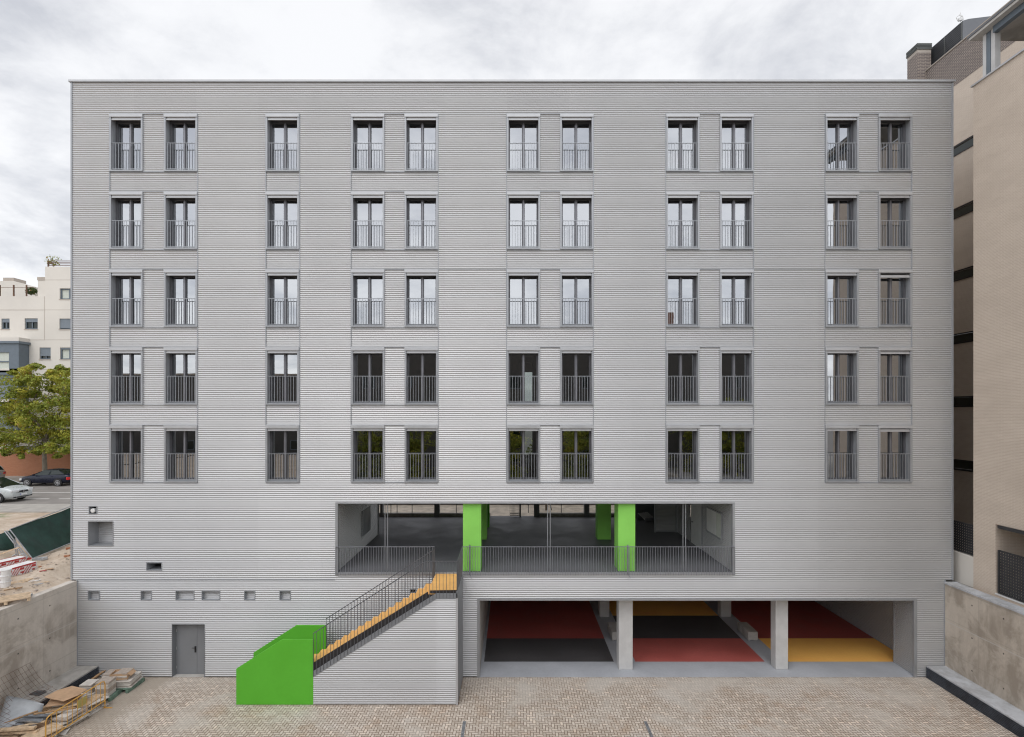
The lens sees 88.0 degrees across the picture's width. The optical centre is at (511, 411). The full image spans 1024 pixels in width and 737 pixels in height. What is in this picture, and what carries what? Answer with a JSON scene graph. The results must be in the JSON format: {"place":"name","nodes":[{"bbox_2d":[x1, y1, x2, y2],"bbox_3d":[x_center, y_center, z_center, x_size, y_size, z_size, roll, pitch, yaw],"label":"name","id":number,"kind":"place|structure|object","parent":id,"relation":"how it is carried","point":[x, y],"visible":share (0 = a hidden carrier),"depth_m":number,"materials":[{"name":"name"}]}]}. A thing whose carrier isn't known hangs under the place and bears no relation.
{"place":"outdoors","nodes":[
{"label":"outdoors","id":0,"kind":"place"},
{"bbox_2d":[0,504,69,512],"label":"pavement","id":1,"kind":"structure","parent":0,"point":[28,508],"depth_m":34.38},
{"bbox_2d":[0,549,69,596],"bbox_3d":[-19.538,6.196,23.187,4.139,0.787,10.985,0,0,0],"label":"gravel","id":2,"kind":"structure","parent":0,"point":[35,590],"depth_m":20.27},
{"bbox_2d":[0,513,70,606],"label":"vacant lot soil","id":3,"kind":"structure","parent":0,"point":[59,573],"depth_m":21.49,"materials":[{"name":"soil"}]},
{"bbox_2d":[0,530,14,550],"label":"site fence","id":4,"kind":"object","parent":3,"relation":"on","point":[6,543],"visible":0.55,"depth_m":24.11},
{"bbox_2d":[0,592,30,604],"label":"wooden pallet","id":5,"kind":"object","parent":3,"relation":"on","point":[13,597],"visible":1,"depth_m":18.34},
{"bbox_2d":[0,556,30,567],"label":"insulation pack","id":6,"kind":"object","parent":3,"relation":"on","point":[10,561],"visible":0.65,"depth_m":21.54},
{"bbox_2d":[0,561,36,575],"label":"insulation pack","id":7,"kind":"object","parent":3,"relation":"on","point":[23,567],"visible":0.69,"depth_m":20.78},
{"bbox_2d":[4,506,69,558],"bbox_3d":[-21.226,5.413,24.512,1.003,1.917,3.784,0,0,0],"label":"site fence","id":8,"kind":"object","parent":3,"relation":"on","point":[37,537],"visible":0.75,"depth_m":24.07,"materials":[{"name":"fabric"}]},
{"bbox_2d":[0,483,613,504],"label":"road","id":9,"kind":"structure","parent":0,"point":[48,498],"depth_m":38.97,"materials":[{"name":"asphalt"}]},
{"bbox_2d":[0,477,32,502],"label":"parked car","id":10,"kind":"object","parent":9,"relation":"on","point":[10,489],"visible":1,"depth_m":37.67,"materials":[{"name":"silver metal"}]},
{"bbox_2d":[19,468,69,485],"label":"parked car","id":11,"kind":"object","parent":9,"relation":"on","point":[58,476],"visible":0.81,"depth_m":45.35,"materials":[{"name":"blue paint"}]},
{"bbox_2d":[236,546,462,704],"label":"exterior staircase","id":12,"kind":"structure","parent":0,"point":[407,650],"depth_m":18.75,"materials":[{"name":"metal"}]},
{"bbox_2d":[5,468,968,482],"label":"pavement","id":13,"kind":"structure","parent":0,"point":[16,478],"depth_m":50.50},
{"bbox_2d":[0,362,69,470],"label":"street tree","id":14,"kind":"object","parent":13,"relation":"on","point":[51,424],"visible":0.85,"depth_m":46.84,"materials":[{"name":"green plant"}]},
{"bbox_2d":[0,261,69,475],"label":"apartment building","id":15,"kind":"structure","parent":13,"relation":"on","point":[35,328],"depth_m":51.80,"materials":[{"name":"paint"}]},
{"bbox_2d":[0,369,29,402],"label":"bay window","id":16,"kind":"structure","parent":15,"relation":"in","point":[4,374],"depth_m":50.70,"materials":[{"name":"grey metal"}]},
{"bbox_2d":[0,337,30,372],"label":"bay window","id":17,"kind":"structure","parent":15,"relation":"in","point":[17,347],"depth_m":50.70,"materials":[{"name":"blue metal"}]},
{"bbox_2d":[24,319,37,329],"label":"window","id":18,"kind":"structure","parent":15,"relation":"in","point":[32,323],"depth_m":51.92,"materials":[{"name":"glass"}]},
{"bbox_2d":[39,348,50,359],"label":"window","id":19,"kind":"structure","parent":15,"relation":"in","point":[45,353],"depth_m":51.87,"materials":[{"name":"grey metal"}]},
{"bbox_2d":[59,319,69,329],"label":"window","id":20,"kind":"structure","parent":15,"relation":"in","point":[64,323],"depth_m":51.87,"materials":[{"name":"grey metal"}]},
{"bbox_2d":[0,0,1009,334],"label":"sky","id":21,"kind":"structure","parent":0,"point":[44,44],"materials":[{"name":"white"}]},
{"bbox_2d":[379,505,690,515],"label":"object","id":22,"kind":"structure","parent":0,"point":[501,510],"depth_m":34.36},
{"bbox_2d":[56,677,1017,736],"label":"courtyard paving","id":23,"kind":"structure","parent":0,"point":[661,706],"depth_m":18.27,"materials":[{"name":"stone"}]},
{"bbox_2d":[21,722,64,736],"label":"board stack","id":24,"kind":"object","parent":23,"relation":"on","point":[40,732],"visible":0.84,"depth_m":16.76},
{"bbox_2d":[0,729,38,734],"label":"timber beam","id":25,"kind":"structure","parent":24,"relation":"on","point":[22,732],"depth_m":16.61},
{"bbox_2d":[0,725,36,731],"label":"timber beam","id":26,"kind":"structure","parent":25,"relation":"on","point":[20,728],"depth_m":16.59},
{"bbox_2d":[0,666,98,726],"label":"ledge bench","id":27,"kind":"object","parent":23,"relation":"on","point":[76,676],"visible":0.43,"depth_m":19.60,"materials":[{"name":"concrete"}]},
{"bbox_2d":[0,696,43,727],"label":"steel sheet","id":28,"kind":"object","parent":27,"relation":"on","point":[18,707],"visible":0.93,"depth_m":17.35,"materials":[{"name":"metal"}]},
{"bbox_2d":[45,705,74,722],"bbox_3d":[-15.198,10.131,18.079,1.099,0.468,0.890,0,0,-23],"label":"board stack","id":29,"kind":"object","parent":23,"relation":"on","point":[54,714],"visible":0.27,"depth_m":17.69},
{"bbox_2d":[45,694,82,707],"bbox_3d":[-15.220,9.793,17.999,0.944,0.218,0.752,0,0,-19],"label":"carton stack","id":30,"kind":"object","parent":29,"relation":"on","point":[53,703],"visible":0.43,"depth_m":17.80,"materials":[{"name":"cardboard"}]},
{"bbox_2d":[44,686,86,701],"bbox_3d":[-15.159,9.582,18.048,1.011,0.072,0.771,0,0,12],"label":"cardboard sheet","id":31,"kind":"object","parent":30,"relation":"on","point":[66,693],"visible":1,"depth_m":18.03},
{"bbox_2d":[52,706,89,729],"bbox_3d":[-14.660,10.159,17.621,0.696,0.414,0.907,0,0,14],"label":"board stack","id":32,"kind":"object","parent":23,"relation":"on","point":[62,717],"visible":0.73,"depth_m":17.49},
{"bbox_2d":[45,681,111,736],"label":"crowd barrier","id":33,"kind":"object","parent":23,"relation":"on","point":[81,702],"visible":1,"depth_m":17.47,"materials":[{"name":"yellow paint"}]},
{"bbox_2d":[83,694,108,716],"bbox_3d":[-14.597,10.168,18.423,0.687,0.378,0.918,0,0,18],"label":"board stack","id":34,"kind":"object","parent":23,"relation":"on","point":[95,699],"visible":0.71,"depth_m":18.45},
{"bbox_2d":[79,679,99,693],"bbox_3d":[-15.313,10.010,19.224,0.433,0.436,0.479,0,0,-6],"label":"slab stack","id":35,"kind":"object","parent":34,"relation":"on","point":[88,684],"visible":0.5,"depth_m":19.08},
{"bbox_2d":[108,690,123,701],"bbox_3d":[-14.972,10.293,19.325,1.150,0.128,0.850,0,0,-6],"label":"green pallet","id":36,"kind":"object","parent":23,"relation":"on","point":[116,693],"visible":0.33,"depth_m":19.23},
{"bbox_2d":[95,676,116,695],"bbox_3d":[-14.727,9.966,19.207,0.478,0.523,0.484,0,0,-6],"label":"slab stack","id":37,"kind":"object","parent":36,"relation":"on","point":[110,682],"visible":0.79,"depth_m":19.09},
{"bbox_2d":[116,678,144,692],"bbox_3d":[-14.740,10.288,19.960,1.200,0.138,0.900,0,0,0],"label":"green pallet","id":38,"kind":"object","parent":23,"relation":"on","point":[138,683],"visible":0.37,"depth_m":19.75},
{"bbox_2d":[116,671,142,687],"bbox_3d":[-14.745,10.095,19.956,1.173,0.248,0.836,0,0,-8],"label":"sheet stack","id":39,"kind":"object","parent":38,"relation":"on","point":[133,680],"visible":0.42,"depth_m":19.71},
{"bbox_2d":[68,79,955,677],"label":"apartment building","id":40,"kind":"structure","parent":23,"relation":"on","point":[316,325],"depth_m":20.71,"materials":[{"name":"metal"}]},
{"bbox_2d":[109,114,142,170],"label":"window","id":41,"kind":"structure","parent":40,"relation":"in","point":[125,130],"depth_m":20.93,"materials":[{"name":"glass"}]},
{"bbox_2d":[109,192,143,248],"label":"window","id":42,"kind":"structure","parent":40,"relation":"in","point":[125,208],"depth_m":20.93,"materials":[{"name":"glass"}]},
{"bbox_2d":[109,269,143,326],"bbox_3d":[-15.062,-4.440,20.848,1.305,2.235,0.405,0,0,0],"label":"window","id":43,"kind":"structure","parent":40,"relation":"in","point":[125,285],"depth_m":20.93,"materials":[{"name":"glass"}]},
{"bbox_2d":[109,347,143,404],"bbox_3d":[-15.062,-1.404,20.848,1.305,2.235,0.405,0,0,0],"label":"window","id":44,"kind":"structure","parent":40,"relation":"in","point":[125,363],"depth_m":20.94,"materials":[{"name":"metal"}]},
{"bbox_2d":[109,425,143,482],"bbox_3d":[-15.062,1.632,20.848,1.305,2.235,0.405,0,0,0],"label":"window","id":45,"kind":"structure","parent":40,"relation":"in","point":[125,441],"depth_m":20.93,"materials":[{"name":"glass"}]},
{"bbox_2d":[163,114,196,170],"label":"window","id":46,"kind":"structure","parent":40,"relation":"in","point":[180,130],"depth_m":20.94,"materials":[{"name":"glass"}]},
{"bbox_2d":[163,192,196,248],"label":"window","id":47,"kind":"structure","parent":40,"relation":"in","point":[180,208],"depth_m":20.94,"materials":[{"name":"glass"}]},
{"bbox_2d":[163,269,196,326],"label":"window","id":48,"kind":"structure","parent":40,"relation":"in","point":[180,285],"depth_m":20.94,"materials":[{"name":"glass"}]},
{"bbox_2d":[163,347,196,404],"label":"window","id":49,"kind":"structure","parent":40,"relation":"in","point":[180,363],"depth_m":20.94,"materials":[{"name":"metal"}]},
{"bbox_2d":[163,425,196,482],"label":"window","id":50,"kind":"structure","parent":40,"relation":"in","point":[180,441],"depth_m":20.94,"materials":[{"name":"glass"}]},
{"bbox_2d":[172,624,204,676],"bbox_3d":[-12.640,9.320,20.820,1.280,2.080,0.280,0,0,0],"label":"service door","id":51,"kind":"structure","parent":40,"relation":"in","point":[188,640],"depth_m":20.92,"materials":[{"name":"paint"}]},
{"bbox_2d":[265,114,298,170],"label":"window","id":52,"kind":"structure","parent":40,"relation":"in","point":[282,130],"depth_m":20.94,"materials":[{"name":"glass"}]},
{"bbox_2d":[265,192,298,248],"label":"window","id":53,"kind":"structure","parent":40,"relation":"in","point":[282,208],"depth_m":20.94,"materials":[{"name":"glass"}]},
{"bbox_2d":[265,269,298,326],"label":"window","id":54,"kind":"structure","parent":40,"relation":"in","point":[282,285],"depth_m":20.94,"materials":[{"name":"glass"}]},
{"bbox_2d":[265,347,298,404],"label":"window","id":55,"kind":"structure","parent":40,"relation":"in","point":[282,363],"depth_m":20.94,"materials":[{"name":"metal"}]},
{"bbox_2d":[265,425,298,482],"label":"window","id":56,"kind":"structure","parent":40,"relation":"in","point":[282,441],"depth_m":20.94,"materials":[{"name":"metal"}]},
{"bbox_2d":[351,114,384,170],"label":"window","id":57,"kind":"structure","parent":40,"relation":"in","point":[367,130],"depth_m":20.96,"materials":[{"name":"glass"}]},
{"bbox_2d":[351,192,384,248],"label":"window","id":58,"kind":"structure","parent":40,"relation":"in","point":[367,208],"depth_m":20.96,"materials":[{"name":"glass"}]},
{"bbox_2d":[351,269,384,326],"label":"window","id":59,"kind":"structure","parent":40,"relation":"in","point":[367,285],"depth_m":20.96,"materials":[{"name":"glass"}]},
{"bbox_2d":[351,347,384,404],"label":"window","id":60,"kind":"structure","parent":40,"relation":"in","point":[367,363],"depth_m":20.96,"materials":[{"name":"metal"}]},
{"bbox_2d":[351,425,384,482],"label":"window","id":61,"kind":"structure","parent":40,"relation":"in","point":[367,441],"depth_m":20.96,"materials":[{"name":"metal"}]},
{"bbox_2d":[404,114,437,170],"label":"window","id":62,"kind":"structure","parent":40,"relation":"in","point":[421,130],"depth_m":20.99,"materials":[{"name":"glass"}]},
{"bbox_2d":[404,192,437,248],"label":"window","id":63,"kind":"structure","parent":40,"relation":"in","point":[421,208],"depth_m":20.99,"materials":[{"name":"glass"}]},
{"bbox_2d":[404,269,437,326],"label":"window","id":64,"kind":"structure","parent":40,"relation":"in","point":[421,285],"depth_m":20.99,"materials":[{"name":"glass"}]},
{"bbox_2d":[404,347,437,404],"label":"window","id":65,"kind":"structure","parent":40,"relation":"in","point":[421,363],"depth_m":20.99,"materials":[{"name":"metal"}]},
{"bbox_2d":[404,425,437,482],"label":"window","id":66,"kind":"structure","parent":40,"relation":"in","point":[421,441],"depth_m":20.99,"materials":[{"name":"metal"}]},
{"bbox_2d":[507,114,539,170],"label":"window","id":67,"kind":"structure","parent":40,"relation":"in","point":[523,130],"depth_m":20.99,"materials":[{"name":"glass"}]},
{"bbox_2d":[507,192,539,248],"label":"window","id":68,"kind":"structure","parent":40,"relation":"in","point":[523,208],"depth_m":20.99,"materials":[{"name":"glass"}]},
{"bbox_2d":[507,269,539,326],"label":"window","id":69,"kind":"structure","parent":40,"relation":"in","point":[523,285],"depth_m":20.99,"materials":[{"name":"glass"}]},
{"bbox_2d":[507,347,539,404],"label":"window","id":70,"kind":"structure","parent":40,"relation":"in","point":[523,363],"depth_m":20.99,"materials":[{"name":"glass"}]},
{"bbox_2d":[507,425,539,482],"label":"window","id":71,"kind":"structure","parent":40,"relation":"in","point":[523,441],"depth_m":20.99,"materials":[{"name":"metal"}]},
{"bbox_2d":[560,114,593,170],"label":"window","id":72,"kind":"structure","parent":40,"relation":"in","point":[576,130],"depth_m":20.96,"materials":[{"name":"glass"}]},
{"bbox_2d":[560,192,593,248],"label":"window","id":73,"kind":"structure","parent":40,"relation":"in","point":[576,208],"depth_m":20.98,"materials":[{"name":"glass"}]},
{"bbox_2d":[560,269,593,326],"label":"window","id":74,"kind":"structure","parent":40,"relation":"in","point":[576,285],"depth_m":20.99,"materials":[{"name":"glass"}]},
{"bbox_2d":[560,347,593,404],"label":"window","id":75,"kind":"structure","parent":40,"relation":"in","point":[576,363],"depth_m":20.99,"materials":[{"name":"glass"}]},
{"bbox_2d":[560,425,593,482],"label":"window","id":76,"kind":"structure","parent":40,"relation":"in","point":[576,441],"depth_m":20.99,"materials":[{"name":"metal"}]},
{"bbox_2d":[666,114,699,170],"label":"window","id":77,"kind":"structure","parent":40,"relation":"in","point":[682,130],"depth_m":20.94,"materials":[{"name":"glass"}]},
{"bbox_2d":[666,192,699,248],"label":"window","id":78,"kind":"structure","parent":40,"relation":"in","point":[682,208],"depth_m":20.94,"materials":[{"name":"glass"}]},
{"bbox_2d":[666,269,699,326],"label":"window","id":79,"kind":"structure","parent":40,"relation":"in","point":[682,285],"depth_m":20.94,"materials":[{"name":"glass"}]},
{"bbox_2d":[666,347,699,404],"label":"window","id":80,"kind":"structure","parent":40,"relation":"in","point":[682,363],"depth_m":20.94,"materials":[{"name":"glass"}]},
{"bbox_2d":[666,425,699,482],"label":"window","id":81,"kind":"structure","parent":40,"relation":"in","point":[682,441],"depth_m":20.94,"materials":[{"name":"metal"}]},
{"bbox_2d":[691,504,701,548],"bbox_3d":[8.592,5.155,24.800,0.135,2.190,1.300,0,0,0],"label":"terrace door","id":82,"kind":"structure","parent":40,"relation":"in","point":[696,509],"depth_m":24.70,"materials":[{"name":"white paint"}]},
{"bbox_2d":[705,506,721,540],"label":"terrace window","id":83,"kind":"structure","parent":40,"relation":"in","point":[713,518],"depth_m":22.58,"materials":[{"name":"glass"}]},
{"bbox_2d":[719,269,753,326],"bbox_3d":[8.768,-4.440,20.848,1.305,2.235,0.405,0,0,0],"label":"window","id":84,"kind":"structure","parent":40,"relation":"in","point":[736,285],"depth_m":20.94,"materials":[{"name":"glass"}]},
{"bbox_2d":[719,347,753,404],"bbox_3d":[8.768,-1.404,20.848,1.305,2.235,0.405,0,0,0],"label":"window","id":85,"kind":"structure","parent":40,"relation":"in","point":[736,363],"depth_m":20.94,"materials":[{"name":"glass"}]},
{"bbox_2d":[720,114,753,170],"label":"window","id":86,"kind":"structure","parent":40,"relation":"in","point":[736,130],"depth_m":20.94,"materials":[{"name":"glass"}]},
{"bbox_2d":[720,192,753,248],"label":"window","id":87,"kind":"structure","parent":40,"relation":"in","point":[736,208],"depth_m":20.94,"materials":[{"name":"glass"}]},
{"bbox_2d":[720,425,753,482],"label":"window","id":88,"kind":"structure","parent":40,"relation":"in","point":[736,441],"depth_m":20.94,"materials":[{"name":"metal"}]},
{"bbox_2d":[825,114,858,170],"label":"window","id":89,"kind":"structure","parent":40,"relation":"in","point":[841,130],"depth_m":20.94,"materials":[{"name":"glass"}]},
{"bbox_2d":[825,192,858,248],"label":"window","id":90,"kind":"structure","parent":40,"relation":"in","point":[841,208],"depth_m":20.94,"materials":[{"name":"glass"}]},
{"bbox_2d":[825,269,858,326],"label":"window","id":91,"kind":"structure","parent":40,"relation":"in","point":[841,285],"depth_m":20.94,"materials":[{"name":"glass"}]},
{"bbox_2d":[825,347,858,404],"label":"window","id":92,"kind":"structure","parent":40,"relation":"in","point":[841,363],"depth_m":20.94,"materials":[{"name":"glass"}]},
{"bbox_2d":[825,425,858,482],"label":"window","id":93,"kind":"structure","parent":40,"relation":"in","point":[841,441],"depth_m":20.94,"materials":[{"name":"metal"}]},
{"bbox_2d":[878,114,912,170],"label":"window","id":94,"kind":"structure","parent":40,"relation":"in","point":[894,130],"depth_m":20.92,"materials":[{"name":"glass"}]},
{"bbox_2d":[878,192,912,248],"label":"window","id":95,"kind":"structure","parent":40,"relation":"in","point":[894,208],"depth_m":20.92,"materials":[{"name":"glass"}]},
{"bbox_2d":[878,269,912,326],"bbox_3d":[14.957,-4.440,20.848,1.305,2.235,0.405,0,0,0],"label":"window","id":96,"kind":"structure","parent":40,"relation":"in","point":[894,285],"depth_m":20.90,"materials":[{"name":"glass"}]},
{"bbox_2d":[878,347,912,404],"bbox_3d":[14.957,-1.404,20.848,1.305,2.235,0.405,0,0,0],"label":"window","id":97,"kind":"structure","parent":40,"relation":"in","point":[894,363],"depth_m":20.94,"materials":[{"name":"glass"}]},
{"bbox_2d":[878,425,912,482],"bbox_3d":[14.957,1.632,20.848,1.305,2.235,0.405,0,0,0],"label":"window","id":98,"kind":"structure","parent":40,"relation":"in","point":[894,441],"depth_m":20.92,"materials":[{"name":"metal"}]},
{"bbox_2d":[926,666,1023,736],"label":"curb","id":99,"kind":"object","parent":23,"relation":"on","point":[1000,711],"visible":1,"depth_m":18.50,"materials":[{"name":"concrete"}]},
{"bbox_2d":[608,622,616,640],"bbox_3d":[4.740,10.146,24.509,0.440,0.412,1.150,0,0,0],"label":"concrete block","id":100,"kind":"object","parent":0,"point":[612,628],"depth_m":24.32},
{"bbox_2d":[637,512,653,521],"bbox_3d":[7.754,6.050,30.571,0.800,0.420,0.720,0,0,-28],"label":"white pallet","id":101,"kind":"object","parent":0,"point":[646,516],"visible":0.91,"depth_m":30.56,"materials":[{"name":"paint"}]},
{"bbox_2d":[738,622,757,640],"bbox_3d":[10.890,10.146,24.509,0.440,0.412,1.150,0,0,0],"label":"concrete block","id":102,"kind":"object","parent":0,"point":[747,631],"depth_m":24.22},
{"label":"upper ground","id":103,"kind":"structure","parent":0,"visible":0},
{"bbox_2d":[906,0,1023,607],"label":"apartment building","id":104,"kind":"structure","parent":103,"relation":"on","point":[980,60],"depth_m":19.50,"materials":[{"name":"beige brick"}]},
{"bbox_2d":[954,135,972,156],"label":"strip window","id":105,"kind":"structure","parent":104,"relation":"in","point":[964,145],"depth_m":24.78,"materials":[{"name":"grey glass"}]},
{"bbox_2d":[954,201,972,218],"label":"strip window","id":106,"kind":"structure","parent":104,"relation":"in","point":[962,210],"depth_m":24.80,"materials":[{"name":"black glass"}]},
{"bbox_2d":[954,266,972,281],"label":"strip window","id":107,"kind":"structure","parent":104,"relation":"in","point":[960,274],"depth_m":24.80,"materials":[{"name":"black glass"}]},
{"bbox_2d":[954,331,972,343],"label":"strip window","id":108,"kind":"structure","parent":104,"relation":"in","point":[964,337],"depth_m":24.75,"materials":[{"name":"glass"}]},
{"bbox_2d":[954,396,972,406],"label":"strip window","id":109,"kind":"structure","parent":104,"relation":"in","point":[959,401],"depth_m":24.80,"materials":[{"name":"glass"}]},
{"bbox_2d":[954,459,972,471],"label":"strip window","id":110,"kind":"structure","parent":104,"relation":"in","point":[964,465],"depth_m":24.80,"materials":[{"name":"glass"}]},
{"label":"far ground","id":111,"kind":"structure","parent":0,"visible":0},
{"bbox_2d":[0,581,76,709],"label":"retaining wall","id":112,"kind":"structure","parent":111,"relation":"on","point":[38,631],"depth_m":19.00,"materials":[{"name":"concrete"}]},
{"bbox_2d":[944,582,1023,710],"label":"retaining wall","id":113,"kind":"structure","parent":111,"relation":"on","point":[984,640],"depth_m":18.91,"materials":[{"name":"concrete"}]},
{"bbox_3d":[-14.768,10.293,19.923,1.212,0.128,0.811,0,0,0],"label":"green pallet","id":114,"kind":"object","parent":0,"visible":0},
{"bbox_2d":[115,668,134,680],"bbox_3d":[-14.527,9.966,19.886,0.450,0.524,0.489,0,0,-7],"label":"slab stack","id":115,"kind":"object","parent":114,"relation":"on","point":[123,671],"visible":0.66,"depth_m":19.75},
{"bbox_2d":[109,669,135,679],"bbox_3d":[-14.561,9.825,19.849,0.720,0.220,0.400,0,0,-9],"label":"cardboard box","id":116,"kind":"object","parent":115,"relation":"on","point":[131,672],"visible":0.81,"depth_m":19.70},
{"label":"board stack","id":117,"kind":"object","parent":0,"visible":0},
{"bbox_2d":[0,663,56,736],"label":"steel mesh","id":118,"kind":"object","parent":117,"relation":"on","point":[21,693],"visible":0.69,"depth_m":17.97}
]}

